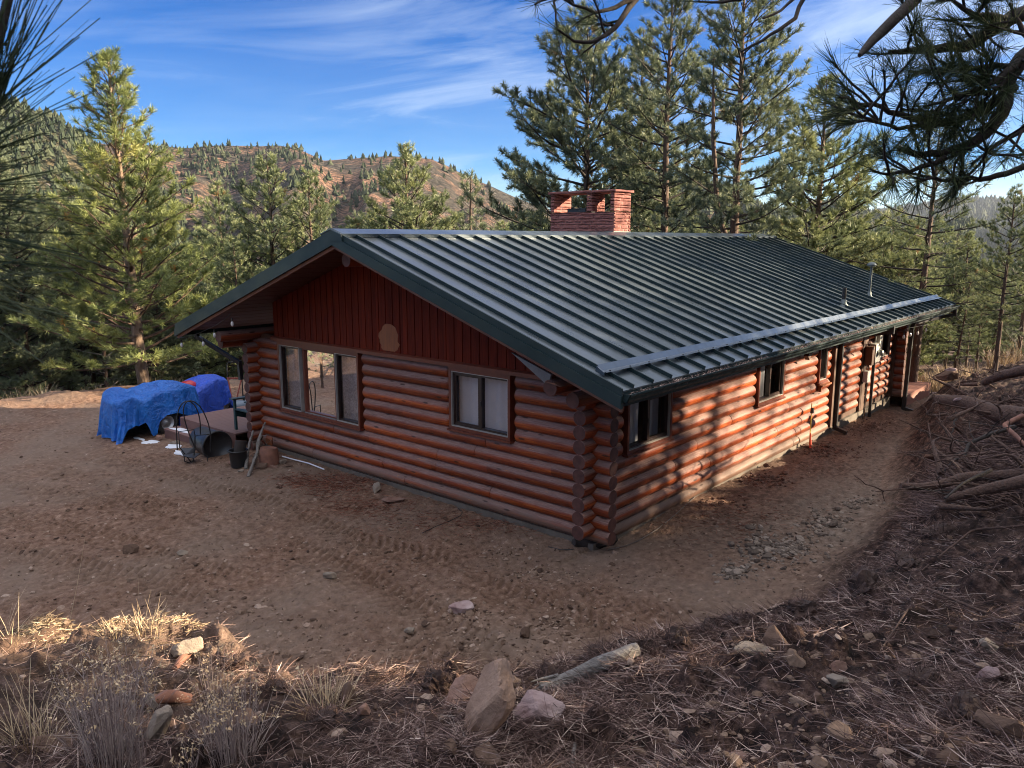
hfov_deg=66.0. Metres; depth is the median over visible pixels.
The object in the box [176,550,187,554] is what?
rock
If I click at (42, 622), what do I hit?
straw
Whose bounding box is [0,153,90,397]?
pine tree
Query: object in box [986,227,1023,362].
pine tree
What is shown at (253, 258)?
pine tree
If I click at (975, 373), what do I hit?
root
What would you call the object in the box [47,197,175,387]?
pine tree
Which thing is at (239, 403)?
plastic lid
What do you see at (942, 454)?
root
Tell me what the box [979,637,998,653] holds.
rock
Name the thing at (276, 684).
soil clod
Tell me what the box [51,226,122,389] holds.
pine tree
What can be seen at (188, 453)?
log rack
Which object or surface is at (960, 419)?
clod
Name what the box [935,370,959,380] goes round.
rock
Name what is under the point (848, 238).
pine tree
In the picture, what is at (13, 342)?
pine tree
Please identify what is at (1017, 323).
pine tree
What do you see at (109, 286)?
pine tree
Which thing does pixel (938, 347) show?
pine tree
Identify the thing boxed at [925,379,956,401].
root
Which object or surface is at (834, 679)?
rock
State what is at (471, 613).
pink gravel
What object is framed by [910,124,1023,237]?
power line
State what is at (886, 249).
pine tree
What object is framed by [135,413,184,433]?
utility trailer
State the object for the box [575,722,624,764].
grass tuft
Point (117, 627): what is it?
dry grass
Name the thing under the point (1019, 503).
root
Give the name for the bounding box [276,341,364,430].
window
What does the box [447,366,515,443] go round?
window
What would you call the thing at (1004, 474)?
fallen branch
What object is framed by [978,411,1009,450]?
root
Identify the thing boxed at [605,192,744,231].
hill
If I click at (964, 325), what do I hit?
pine tree
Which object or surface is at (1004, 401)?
root
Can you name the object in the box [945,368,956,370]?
rock
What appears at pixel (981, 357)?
pine tree
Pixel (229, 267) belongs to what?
pine tree
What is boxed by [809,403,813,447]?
marker stake
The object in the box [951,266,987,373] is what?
pine tree
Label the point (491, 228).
pine tree
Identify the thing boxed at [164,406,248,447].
deck
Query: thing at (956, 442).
root
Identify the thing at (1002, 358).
dry grass
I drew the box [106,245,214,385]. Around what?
pine tree
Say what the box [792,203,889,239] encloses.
hill
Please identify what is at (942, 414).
root
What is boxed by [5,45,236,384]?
pine tree
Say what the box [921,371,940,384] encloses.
dry grass
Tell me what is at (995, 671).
rock
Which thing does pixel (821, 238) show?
pine tree
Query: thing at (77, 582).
grass stalk
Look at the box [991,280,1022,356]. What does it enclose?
pine tree
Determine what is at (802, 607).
grass tuft
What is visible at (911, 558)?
grass tuft
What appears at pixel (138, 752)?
dry shrub
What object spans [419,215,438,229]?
pine tree
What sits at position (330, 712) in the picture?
soil clod
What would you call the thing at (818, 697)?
rock
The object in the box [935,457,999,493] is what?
root
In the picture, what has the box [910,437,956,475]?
root
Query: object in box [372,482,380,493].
rock
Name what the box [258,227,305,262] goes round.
pine tree
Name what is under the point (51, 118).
distant conifers
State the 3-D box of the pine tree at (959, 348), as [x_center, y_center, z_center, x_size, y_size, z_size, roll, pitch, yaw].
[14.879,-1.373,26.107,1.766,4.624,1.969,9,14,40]
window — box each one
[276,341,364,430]
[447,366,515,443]
[621,393,673,457]
[753,360,785,407]
[814,348,828,384]
[874,330,890,362]
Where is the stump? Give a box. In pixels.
[259,446,278,467]
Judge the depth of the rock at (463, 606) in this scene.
10.00 m
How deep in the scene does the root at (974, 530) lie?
7.24 m
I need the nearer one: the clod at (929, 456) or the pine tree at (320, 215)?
the clod at (929, 456)
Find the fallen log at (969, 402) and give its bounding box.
[932,389,1023,426]
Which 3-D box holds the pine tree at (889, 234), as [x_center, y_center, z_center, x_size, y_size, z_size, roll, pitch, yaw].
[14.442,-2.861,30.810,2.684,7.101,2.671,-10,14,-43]
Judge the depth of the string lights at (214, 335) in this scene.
16.54 m
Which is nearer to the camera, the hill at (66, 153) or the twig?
the twig
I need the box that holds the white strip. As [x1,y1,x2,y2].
[282,456,323,469]
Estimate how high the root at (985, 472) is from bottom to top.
0.224 m
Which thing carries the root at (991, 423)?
on the brush litter at (921, 494)
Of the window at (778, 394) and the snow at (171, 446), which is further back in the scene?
the snow at (171, 446)
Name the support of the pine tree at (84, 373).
on the ground at (42, 424)
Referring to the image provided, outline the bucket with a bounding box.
[227,448,247,468]
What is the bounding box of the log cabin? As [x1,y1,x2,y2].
[174,189,959,550]
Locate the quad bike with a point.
(193, 383)
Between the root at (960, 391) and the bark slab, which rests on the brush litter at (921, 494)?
the root at (960, 391)
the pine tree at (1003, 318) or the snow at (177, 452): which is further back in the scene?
the pine tree at (1003, 318)
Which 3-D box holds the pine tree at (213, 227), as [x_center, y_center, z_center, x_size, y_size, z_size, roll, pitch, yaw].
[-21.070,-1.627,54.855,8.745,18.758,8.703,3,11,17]
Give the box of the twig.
[570,719,578,766]
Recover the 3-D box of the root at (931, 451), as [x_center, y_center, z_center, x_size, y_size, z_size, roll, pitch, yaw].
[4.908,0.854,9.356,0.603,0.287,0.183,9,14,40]
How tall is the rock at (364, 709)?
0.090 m
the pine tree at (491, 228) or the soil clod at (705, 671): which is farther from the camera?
the pine tree at (491, 228)
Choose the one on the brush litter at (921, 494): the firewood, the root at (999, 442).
the root at (999, 442)
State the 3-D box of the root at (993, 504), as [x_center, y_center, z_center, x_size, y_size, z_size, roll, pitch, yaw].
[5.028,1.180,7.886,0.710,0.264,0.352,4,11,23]
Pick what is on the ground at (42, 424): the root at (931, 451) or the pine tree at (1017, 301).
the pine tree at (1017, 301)
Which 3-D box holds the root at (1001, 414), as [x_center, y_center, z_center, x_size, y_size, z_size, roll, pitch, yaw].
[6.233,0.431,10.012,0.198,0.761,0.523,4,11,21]
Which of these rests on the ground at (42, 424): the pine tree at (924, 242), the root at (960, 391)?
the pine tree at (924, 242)
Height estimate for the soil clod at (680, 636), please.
0.455 m
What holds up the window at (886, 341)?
in the log cabin
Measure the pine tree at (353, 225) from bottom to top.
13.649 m
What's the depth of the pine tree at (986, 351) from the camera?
48.83 m
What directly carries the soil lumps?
on the ground at (42, 424)
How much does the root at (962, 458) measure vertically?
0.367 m
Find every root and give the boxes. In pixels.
[855,475,1015,500]
[881,587,988,649]
[896,449,966,489]
[897,449,951,467]
[909,413,970,471]
[909,468,996,498]
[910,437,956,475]
[913,445,975,473]
[914,368,948,416]
[921,524,1023,570]
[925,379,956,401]
[926,433,980,458]
[928,370,951,387]
[928,375,981,385]
[928,459,971,487]
[930,474,987,515]
[931,401,990,418]
[933,410,976,450]
[935,399,967,449]
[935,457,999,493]
[936,413,1016,479]
[937,423,993,471]
[939,489,1009,510]
[946,386,988,421]
[949,408,1023,443]
[949,421,1023,462]
[950,438,993,463]
[951,373,967,395]
[953,359,965,391]
[953,419,982,437]
[954,375,984,382]
[956,368,993,378]
[961,479,989,497]
[966,405,999,424]
[975,372,1016,388]
[977,491,1022,508]
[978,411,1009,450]
[980,453,1023,468]
[981,445,1019,466]
[983,412,1022,439]
[988,392,1023,404]
[990,397,1023,403]
[990,423,1023,454]
[991,394,1023,403]
[992,436,1023,460]
[994,393,1018,439]
[996,492,1023,508]
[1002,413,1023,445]
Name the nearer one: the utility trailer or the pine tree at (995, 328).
the utility trailer
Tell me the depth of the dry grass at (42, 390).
25.05 m
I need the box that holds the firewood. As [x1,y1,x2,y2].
[234,440,246,451]
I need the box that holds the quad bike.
[182,380,229,408]
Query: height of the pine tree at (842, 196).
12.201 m
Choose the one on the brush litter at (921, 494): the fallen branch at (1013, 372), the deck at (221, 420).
the fallen branch at (1013, 372)
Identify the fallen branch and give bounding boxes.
[899,463,1023,489]
[944,473,1023,501]
[977,362,1023,385]
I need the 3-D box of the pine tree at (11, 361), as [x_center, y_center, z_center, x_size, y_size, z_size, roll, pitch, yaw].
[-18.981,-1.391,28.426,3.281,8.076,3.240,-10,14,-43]
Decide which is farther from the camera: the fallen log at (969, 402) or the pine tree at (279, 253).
the pine tree at (279, 253)
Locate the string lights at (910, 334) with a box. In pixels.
[902,322,933,338]
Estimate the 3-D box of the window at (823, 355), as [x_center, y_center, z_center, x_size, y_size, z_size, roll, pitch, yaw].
[7.343,-0.481,18.741,0.225,0.925,0.590,9,14,40]
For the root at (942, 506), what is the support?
on the ground at (42, 424)
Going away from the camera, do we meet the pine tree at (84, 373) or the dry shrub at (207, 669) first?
the dry shrub at (207, 669)
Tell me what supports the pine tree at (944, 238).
on the ground at (42, 424)
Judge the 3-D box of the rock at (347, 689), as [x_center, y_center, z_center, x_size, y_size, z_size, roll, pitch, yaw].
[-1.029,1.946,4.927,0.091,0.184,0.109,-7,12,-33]
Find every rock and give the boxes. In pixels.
[29,734,72,754]
[105,732,126,753]
[145,693,157,709]
[145,705,172,742]
[147,690,192,706]
[156,435,163,440]
[169,636,203,657]
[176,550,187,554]
[255,463,266,468]
[279,459,286,463]
[323,572,336,577]
[341,681,356,705]
[357,703,370,715]
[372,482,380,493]
[382,497,404,501]
[404,627,414,633]
[444,674,477,705]
[448,600,474,613]
[464,658,515,736]
[472,741,501,767]
[513,689,565,725]
[729,750,747,759]
[734,641,767,654]
[762,624,788,650]
[810,691,824,703]
[826,673,848,688]
[829,660,847,672]
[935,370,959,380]
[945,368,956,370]
[974,709,1023,741]
[975,666,1000,682]
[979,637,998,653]
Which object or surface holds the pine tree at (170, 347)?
on the ground at (42, 424)
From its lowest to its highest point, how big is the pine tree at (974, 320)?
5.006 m
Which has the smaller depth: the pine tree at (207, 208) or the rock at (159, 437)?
the rock at (159, 437)
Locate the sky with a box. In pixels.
[0,0,1023,209]
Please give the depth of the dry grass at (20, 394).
25.03 m
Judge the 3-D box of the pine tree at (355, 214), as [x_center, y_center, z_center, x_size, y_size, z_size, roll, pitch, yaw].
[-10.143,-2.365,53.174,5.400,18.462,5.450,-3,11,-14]
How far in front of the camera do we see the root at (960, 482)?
8.09 m
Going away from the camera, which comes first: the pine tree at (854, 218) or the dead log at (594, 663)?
the dead log at (594, 663)
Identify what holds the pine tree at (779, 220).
on the ground at (42, 424)
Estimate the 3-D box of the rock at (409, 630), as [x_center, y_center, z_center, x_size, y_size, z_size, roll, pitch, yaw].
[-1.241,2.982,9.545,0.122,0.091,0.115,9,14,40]
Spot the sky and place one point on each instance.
(336, 79)
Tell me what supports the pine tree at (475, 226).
on the ground at (42, 424)
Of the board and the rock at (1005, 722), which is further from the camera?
the board
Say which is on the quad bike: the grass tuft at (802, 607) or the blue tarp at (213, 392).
the blue tarp at (213, 392)
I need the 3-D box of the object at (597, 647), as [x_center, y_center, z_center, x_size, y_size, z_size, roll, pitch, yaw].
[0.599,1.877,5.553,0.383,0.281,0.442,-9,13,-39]
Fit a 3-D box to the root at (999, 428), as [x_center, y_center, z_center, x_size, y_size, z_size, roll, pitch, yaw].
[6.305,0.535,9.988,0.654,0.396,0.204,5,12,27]
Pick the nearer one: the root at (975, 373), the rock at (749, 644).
the rock at (749, 644)
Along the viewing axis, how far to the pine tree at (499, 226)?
50.81 m
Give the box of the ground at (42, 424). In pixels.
[0,350,1023,767]
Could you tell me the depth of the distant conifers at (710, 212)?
699.16 m
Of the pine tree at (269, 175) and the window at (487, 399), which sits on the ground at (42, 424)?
the pine tree at (269, 175)
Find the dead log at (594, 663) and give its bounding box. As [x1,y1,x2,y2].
[531,642,640,691]
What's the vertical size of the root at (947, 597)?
0.167 m
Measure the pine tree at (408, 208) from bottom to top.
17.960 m
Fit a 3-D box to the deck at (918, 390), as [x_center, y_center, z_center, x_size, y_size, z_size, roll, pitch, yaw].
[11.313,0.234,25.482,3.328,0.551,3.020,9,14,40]
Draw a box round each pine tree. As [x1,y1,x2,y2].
[0,0,129,362]
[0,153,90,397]
[0,197,131,396]
[0,208,56,399]
[0,233,69,396]
[0,263,38,387]
[0,268,100,398]
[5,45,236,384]
[8,220,79,393]
[27,212,132,389]
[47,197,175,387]
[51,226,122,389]
[66,227,157,389]
[66,243,130,389]
[85,252,124,387]
[103,250,174,385]
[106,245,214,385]
[127,302,198,381]
[158,270,244,379]
[168,180,265,374]
[172,224,237,372]
[187,224,239,281]
[193,238,268,377]
[199,239,237,374]
[202,293,238,376]
[206,221,276,363]
[208,243,271,376]
[213,151,320,290]
[254,167,339,268]
[255,223,275,260]
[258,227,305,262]
[260,227,309,261]
[338,215,368,228]
[352,209,368,228]
[356,140,465,229]
[386,207,405,228]
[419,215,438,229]
[439,207,468,229]
[450,168,488,229]
[462,0,670,231]
[467,221,485,229]
[481,223,498,229]
[496,219,511,230]
[518,0,1023,230]
[584,0,743,232]
[589,25,701,232]
[650,0,824,250]
[686,216,710,232]
[729,73,914,274]
[738,223,754,233]
[766,216,796,243]
[805,153,886,259]
[820,222,862,264]
[829,127,1018,381]
[838,215,876,272]
[869,223,909,270]
[872,218,920,278]
[873,246,890,273]
[877,217,956,375]
[892,214,945,357]
[907,260,954,365]
[923,216,970,291]
[927,230,1006,371]
[927,273,995,380]
[930,265,996,368]
[933,230,973,371]
[935,263,955,358]
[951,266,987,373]
[952,275,1003,372]
[962,183,1023,372]
[965,289,1004,359]
[981,261,1019,368]
[981,262,1014,359]
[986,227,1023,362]
[990,272,1019,360]
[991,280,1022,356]
[995,292,1023,359]
[1003,237,1023,355]
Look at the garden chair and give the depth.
18.12 m
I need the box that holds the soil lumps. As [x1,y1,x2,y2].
[697,418,906,515]
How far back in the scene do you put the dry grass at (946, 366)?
31.89 m
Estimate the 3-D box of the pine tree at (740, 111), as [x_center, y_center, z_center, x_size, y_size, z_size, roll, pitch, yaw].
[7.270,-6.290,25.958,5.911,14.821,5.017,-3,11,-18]
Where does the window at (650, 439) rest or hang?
in the log cabin
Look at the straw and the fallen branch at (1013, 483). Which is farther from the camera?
the fallen branch at (1013, 483)
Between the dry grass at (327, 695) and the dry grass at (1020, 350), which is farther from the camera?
the dry grass at (1020, 350)
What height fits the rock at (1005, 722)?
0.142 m
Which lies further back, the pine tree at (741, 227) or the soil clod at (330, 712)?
the pine tree at (741, 227)
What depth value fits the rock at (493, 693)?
3.95 m
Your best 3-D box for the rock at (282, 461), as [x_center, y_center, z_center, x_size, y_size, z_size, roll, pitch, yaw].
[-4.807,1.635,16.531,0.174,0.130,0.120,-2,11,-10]
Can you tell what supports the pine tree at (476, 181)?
on the ground at (42, 424)
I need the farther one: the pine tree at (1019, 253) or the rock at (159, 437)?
the pine tree at (1019, 253)
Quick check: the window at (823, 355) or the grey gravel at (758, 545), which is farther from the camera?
the window at (823, 355)
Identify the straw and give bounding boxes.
[6,609,209,651]
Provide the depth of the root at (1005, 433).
10.30 m
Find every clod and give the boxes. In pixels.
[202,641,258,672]
[247,665,308,705]
[295,693,352,736]
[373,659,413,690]
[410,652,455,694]
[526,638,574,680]
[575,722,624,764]
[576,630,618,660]
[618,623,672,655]
[647,619,703,657]
[681,651,724,685]
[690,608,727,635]
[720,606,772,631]
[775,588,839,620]
[832,554,886,599]
[874,652,955,693]
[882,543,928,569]
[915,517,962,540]
[925,446,942,460]
[929,676,1003,730]
[955,416,967,428]
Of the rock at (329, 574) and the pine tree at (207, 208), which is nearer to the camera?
the rock at (329, 574)
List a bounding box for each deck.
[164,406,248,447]
[897,381,930,405]
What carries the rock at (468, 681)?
on the ground at (42, 424)
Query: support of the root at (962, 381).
on the brush litter at (921, 494)
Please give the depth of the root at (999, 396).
13.20 m
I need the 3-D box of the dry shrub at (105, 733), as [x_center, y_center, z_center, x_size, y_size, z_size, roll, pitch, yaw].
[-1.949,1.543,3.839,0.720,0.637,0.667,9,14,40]
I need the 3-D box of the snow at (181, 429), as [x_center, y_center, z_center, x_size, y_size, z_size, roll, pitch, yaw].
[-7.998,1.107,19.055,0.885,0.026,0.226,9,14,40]
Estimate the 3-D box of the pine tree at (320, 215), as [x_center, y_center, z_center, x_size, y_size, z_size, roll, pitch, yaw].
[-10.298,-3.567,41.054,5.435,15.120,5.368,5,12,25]
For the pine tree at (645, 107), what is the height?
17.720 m
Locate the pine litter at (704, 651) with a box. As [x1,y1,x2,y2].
[0,421,1023,767]
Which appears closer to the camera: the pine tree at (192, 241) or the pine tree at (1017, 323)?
the pine tree at (1017, 323)
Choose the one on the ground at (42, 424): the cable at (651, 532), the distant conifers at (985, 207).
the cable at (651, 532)
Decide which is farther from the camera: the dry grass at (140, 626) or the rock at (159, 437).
the rock at (159, 437)
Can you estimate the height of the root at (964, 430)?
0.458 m
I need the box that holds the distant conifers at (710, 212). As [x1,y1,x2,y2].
[606,172,793,242]
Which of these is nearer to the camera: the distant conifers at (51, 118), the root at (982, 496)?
the root at (982, 496)
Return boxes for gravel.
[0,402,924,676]
[426,537,597,638]
[709,490,889,584]
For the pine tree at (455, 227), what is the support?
on the ground at (42, 424)
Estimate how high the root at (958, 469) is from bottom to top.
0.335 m
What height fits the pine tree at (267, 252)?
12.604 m
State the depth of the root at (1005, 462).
8.14 m
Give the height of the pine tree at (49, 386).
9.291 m
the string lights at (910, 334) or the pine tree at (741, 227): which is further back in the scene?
the pine tree at (741, 227)
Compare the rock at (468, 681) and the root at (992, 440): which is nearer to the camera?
the rock at (468, 681)
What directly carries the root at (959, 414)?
on the brush litter at (921, 494)
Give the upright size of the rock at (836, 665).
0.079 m
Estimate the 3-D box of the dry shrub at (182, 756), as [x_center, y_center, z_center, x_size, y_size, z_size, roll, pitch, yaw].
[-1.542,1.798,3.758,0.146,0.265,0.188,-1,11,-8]
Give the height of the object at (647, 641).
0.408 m
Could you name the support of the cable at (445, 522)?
on the ground at (42, 424)
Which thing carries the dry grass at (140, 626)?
on the ground at (42, 424)
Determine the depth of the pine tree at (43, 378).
36.91 m
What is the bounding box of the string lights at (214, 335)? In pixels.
[180,312,233,346]
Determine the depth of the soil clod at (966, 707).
3.65 m
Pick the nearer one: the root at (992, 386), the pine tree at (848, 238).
the root at (992, 386)
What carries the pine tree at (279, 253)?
on the ground at (42, 424)
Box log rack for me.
[176,400,210,462]
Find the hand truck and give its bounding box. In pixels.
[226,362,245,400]
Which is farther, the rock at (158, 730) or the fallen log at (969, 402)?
the fallen log at (969, 402)
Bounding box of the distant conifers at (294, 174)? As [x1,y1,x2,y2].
[99,139,530,274]
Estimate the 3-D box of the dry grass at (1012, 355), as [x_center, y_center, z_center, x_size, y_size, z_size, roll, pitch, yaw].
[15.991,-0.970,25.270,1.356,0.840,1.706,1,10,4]
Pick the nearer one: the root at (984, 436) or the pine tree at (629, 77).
the root at (984, 436)
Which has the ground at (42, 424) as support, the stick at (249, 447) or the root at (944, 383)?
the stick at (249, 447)
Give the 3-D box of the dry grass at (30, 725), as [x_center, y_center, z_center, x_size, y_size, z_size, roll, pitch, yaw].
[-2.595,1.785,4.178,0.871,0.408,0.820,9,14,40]
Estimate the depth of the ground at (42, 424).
10.78 m
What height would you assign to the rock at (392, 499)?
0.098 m
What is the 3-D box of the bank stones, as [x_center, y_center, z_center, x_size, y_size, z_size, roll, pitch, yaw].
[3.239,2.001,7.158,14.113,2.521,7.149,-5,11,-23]
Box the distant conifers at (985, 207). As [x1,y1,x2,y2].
[869,195,1023,270]
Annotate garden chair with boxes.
[229,396,246,429]
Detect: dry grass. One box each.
[0,587,41,646]
[0,661,102,764]
[5,386,41,397]
[28,382,59,394]
[94,607,144,640]
[112,591,177,639]
[266,663,369,717]
[599,640,648,670]
[632,625,676,658]
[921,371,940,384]
[924,369,948,391]
[935,359,963,381]
[949,360,982,377]
[979,342,1020,370]
[984,345,1018,367]
[985,343,1023,364]
[1009,334,1023,360]
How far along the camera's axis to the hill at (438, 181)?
601.43 m
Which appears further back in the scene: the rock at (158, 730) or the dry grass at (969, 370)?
the dry grass at (969, 370)
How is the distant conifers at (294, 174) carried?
on the hill at (438, 181)
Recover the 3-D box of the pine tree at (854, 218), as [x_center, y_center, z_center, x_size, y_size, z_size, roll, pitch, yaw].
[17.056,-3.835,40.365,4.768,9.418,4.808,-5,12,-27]
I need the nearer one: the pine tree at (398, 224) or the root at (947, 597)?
the root at (947, 597)
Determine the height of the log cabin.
6.930 m
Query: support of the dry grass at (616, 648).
on the ground at (42, 424)
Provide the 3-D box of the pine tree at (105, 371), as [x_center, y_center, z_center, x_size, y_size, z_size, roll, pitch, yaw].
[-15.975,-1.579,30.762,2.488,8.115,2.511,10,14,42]
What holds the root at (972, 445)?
on the brush litter at (921, 494)
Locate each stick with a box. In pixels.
[244,430,253,468]
[246,422,268,476]
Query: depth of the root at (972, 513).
7.77 m
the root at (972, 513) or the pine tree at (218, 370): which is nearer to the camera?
the root at (972, 513)
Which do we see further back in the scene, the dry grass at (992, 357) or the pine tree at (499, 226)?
the pine tree at (499, 226)
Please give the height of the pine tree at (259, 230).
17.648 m
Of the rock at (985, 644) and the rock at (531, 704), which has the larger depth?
the rock at (985, 644)
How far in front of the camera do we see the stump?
16.34 m
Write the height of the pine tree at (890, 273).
6.709 m
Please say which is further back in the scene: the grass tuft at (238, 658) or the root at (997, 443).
the root at (997, 443)
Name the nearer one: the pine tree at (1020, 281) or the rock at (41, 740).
the rock at (41, 740)
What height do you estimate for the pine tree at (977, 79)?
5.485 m
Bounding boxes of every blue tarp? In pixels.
[97,380,202,444]
[178,374,232,425]
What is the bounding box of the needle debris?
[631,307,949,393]
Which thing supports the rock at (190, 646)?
on the ground at (42, 424)
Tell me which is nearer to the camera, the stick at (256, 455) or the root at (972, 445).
the root at (972, 445)
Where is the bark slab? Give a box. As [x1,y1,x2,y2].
[172,641,203,670]
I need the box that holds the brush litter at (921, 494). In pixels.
[877,395,1023,540]
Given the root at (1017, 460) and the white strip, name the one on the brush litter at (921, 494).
the root at (1017, 460)
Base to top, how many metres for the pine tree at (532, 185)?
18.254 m
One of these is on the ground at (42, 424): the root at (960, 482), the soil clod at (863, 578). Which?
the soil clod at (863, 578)
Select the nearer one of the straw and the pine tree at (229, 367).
the straw
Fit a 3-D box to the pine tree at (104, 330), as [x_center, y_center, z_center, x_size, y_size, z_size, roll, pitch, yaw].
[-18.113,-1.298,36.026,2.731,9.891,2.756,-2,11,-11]
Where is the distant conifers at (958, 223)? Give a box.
[729,193,978,274]
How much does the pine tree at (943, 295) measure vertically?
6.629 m
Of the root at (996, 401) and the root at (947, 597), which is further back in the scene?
the root at (996, 401)
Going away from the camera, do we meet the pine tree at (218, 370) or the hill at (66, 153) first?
the pine tree at (218, 370)
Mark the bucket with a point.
(237, 460)
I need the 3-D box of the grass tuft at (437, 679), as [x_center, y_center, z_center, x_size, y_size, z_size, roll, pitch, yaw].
[-0.521,1.973,5.070,0.403,0.505,0.464,9,14,41]
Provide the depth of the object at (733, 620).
5.77 m
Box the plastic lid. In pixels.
[236,400,245,406]
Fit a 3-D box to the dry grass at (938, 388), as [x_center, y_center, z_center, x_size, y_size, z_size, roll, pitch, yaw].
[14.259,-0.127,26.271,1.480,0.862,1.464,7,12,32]
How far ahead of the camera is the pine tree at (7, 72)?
0.89 m
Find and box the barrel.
[189,426,231,457]
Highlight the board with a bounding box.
[266,435,272,445]
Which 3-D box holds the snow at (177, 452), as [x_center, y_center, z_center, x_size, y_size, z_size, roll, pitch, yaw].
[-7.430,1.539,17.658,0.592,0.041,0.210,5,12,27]
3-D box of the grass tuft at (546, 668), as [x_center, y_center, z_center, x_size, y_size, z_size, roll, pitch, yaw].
[0.260,1.964,5.387,0.398,0.301,0.364,-1,10,-7]
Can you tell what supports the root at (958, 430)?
on the brush litter at (921, 494)
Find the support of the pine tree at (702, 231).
on the ground at (42, 424)
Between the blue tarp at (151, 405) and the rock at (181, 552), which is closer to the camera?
the rock at (181, 552)
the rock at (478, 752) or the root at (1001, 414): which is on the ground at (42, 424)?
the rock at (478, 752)
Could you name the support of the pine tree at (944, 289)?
on the ground at (42, 424)
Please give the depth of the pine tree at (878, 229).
53.44 m
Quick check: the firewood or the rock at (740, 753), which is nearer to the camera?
the rock at (740, 753)
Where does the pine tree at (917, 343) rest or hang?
on the ground at (42, 424)
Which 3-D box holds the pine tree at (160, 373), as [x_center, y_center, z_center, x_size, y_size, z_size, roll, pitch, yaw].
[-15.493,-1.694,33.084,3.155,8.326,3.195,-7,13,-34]
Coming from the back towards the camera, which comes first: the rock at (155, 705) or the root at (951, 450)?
the root at (951, 450)
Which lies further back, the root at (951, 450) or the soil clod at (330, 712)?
the root at (951, 450)
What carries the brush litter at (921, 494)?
on the ground at (42, 424)
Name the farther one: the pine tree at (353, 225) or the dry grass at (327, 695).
the pine tree at (353, 225)
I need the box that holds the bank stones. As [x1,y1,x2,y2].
[0,527,1023,767]
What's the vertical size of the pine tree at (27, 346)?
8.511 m
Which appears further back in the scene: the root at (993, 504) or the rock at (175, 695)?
the root at (993, 504)
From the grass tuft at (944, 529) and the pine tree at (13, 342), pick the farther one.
the pine tree at (13, 342)
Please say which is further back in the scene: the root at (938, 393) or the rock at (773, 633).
the root at (938, 393)
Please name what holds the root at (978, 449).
on the brush litter at (921, 494)
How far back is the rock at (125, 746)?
3.99 m
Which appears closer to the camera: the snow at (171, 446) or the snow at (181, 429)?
the snow at (171, 446)
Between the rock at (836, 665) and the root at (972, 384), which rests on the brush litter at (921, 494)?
the root at (972, 384)
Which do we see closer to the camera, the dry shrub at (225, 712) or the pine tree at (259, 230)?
the dry shrub at (225, 712)
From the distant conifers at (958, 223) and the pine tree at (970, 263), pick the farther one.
the distant conifers at (958, 223)
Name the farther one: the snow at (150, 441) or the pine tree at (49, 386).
the pine tree at (49, 386)
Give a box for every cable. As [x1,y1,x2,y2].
[422,508,462,532]
[608,496,695,549]
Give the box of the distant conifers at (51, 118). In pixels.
[0,94,188,264]
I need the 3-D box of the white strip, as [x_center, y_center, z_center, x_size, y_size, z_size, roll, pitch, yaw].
[-4.384,1.644,16.528,1.558,0.050,0.056,9,14,42]
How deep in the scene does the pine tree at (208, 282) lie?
46.37 m
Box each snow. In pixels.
[141,440,159,443]
[165,444,181,447]
[169,428,187,432]
[174,450,182,455]
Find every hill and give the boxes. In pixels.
[2,104,186,255]
[98,143,552,266]
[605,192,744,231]
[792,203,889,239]
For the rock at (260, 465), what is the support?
on the ground at (42, 424)
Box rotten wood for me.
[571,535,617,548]
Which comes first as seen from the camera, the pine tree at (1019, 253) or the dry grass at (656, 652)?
the dry grass at (656, 652)
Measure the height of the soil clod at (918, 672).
0.320 m
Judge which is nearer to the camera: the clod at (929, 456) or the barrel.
the clod at (929, 456)
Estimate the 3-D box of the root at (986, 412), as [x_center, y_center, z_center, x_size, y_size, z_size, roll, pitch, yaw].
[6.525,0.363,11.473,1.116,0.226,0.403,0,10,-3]
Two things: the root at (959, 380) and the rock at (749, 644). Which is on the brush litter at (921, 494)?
the root at (959, 380)
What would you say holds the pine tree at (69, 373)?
on the ground at (42, 424)
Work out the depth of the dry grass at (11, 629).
6.00 m
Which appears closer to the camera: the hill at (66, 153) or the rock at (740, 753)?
the rock at (740, 753)
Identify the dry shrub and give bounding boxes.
[34,626,198,767]
[76,696,160,767]
[169,731,203,767]
[173,662,303,767]
[188,639,233,699]
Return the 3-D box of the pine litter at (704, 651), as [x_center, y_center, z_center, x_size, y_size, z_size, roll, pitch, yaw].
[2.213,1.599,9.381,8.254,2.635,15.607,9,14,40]
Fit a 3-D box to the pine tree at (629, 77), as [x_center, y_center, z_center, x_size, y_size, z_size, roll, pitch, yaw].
[5.860,-6.381,36.108,5.884,18.904,6.435,4,11,23]
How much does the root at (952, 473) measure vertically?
0.318 m

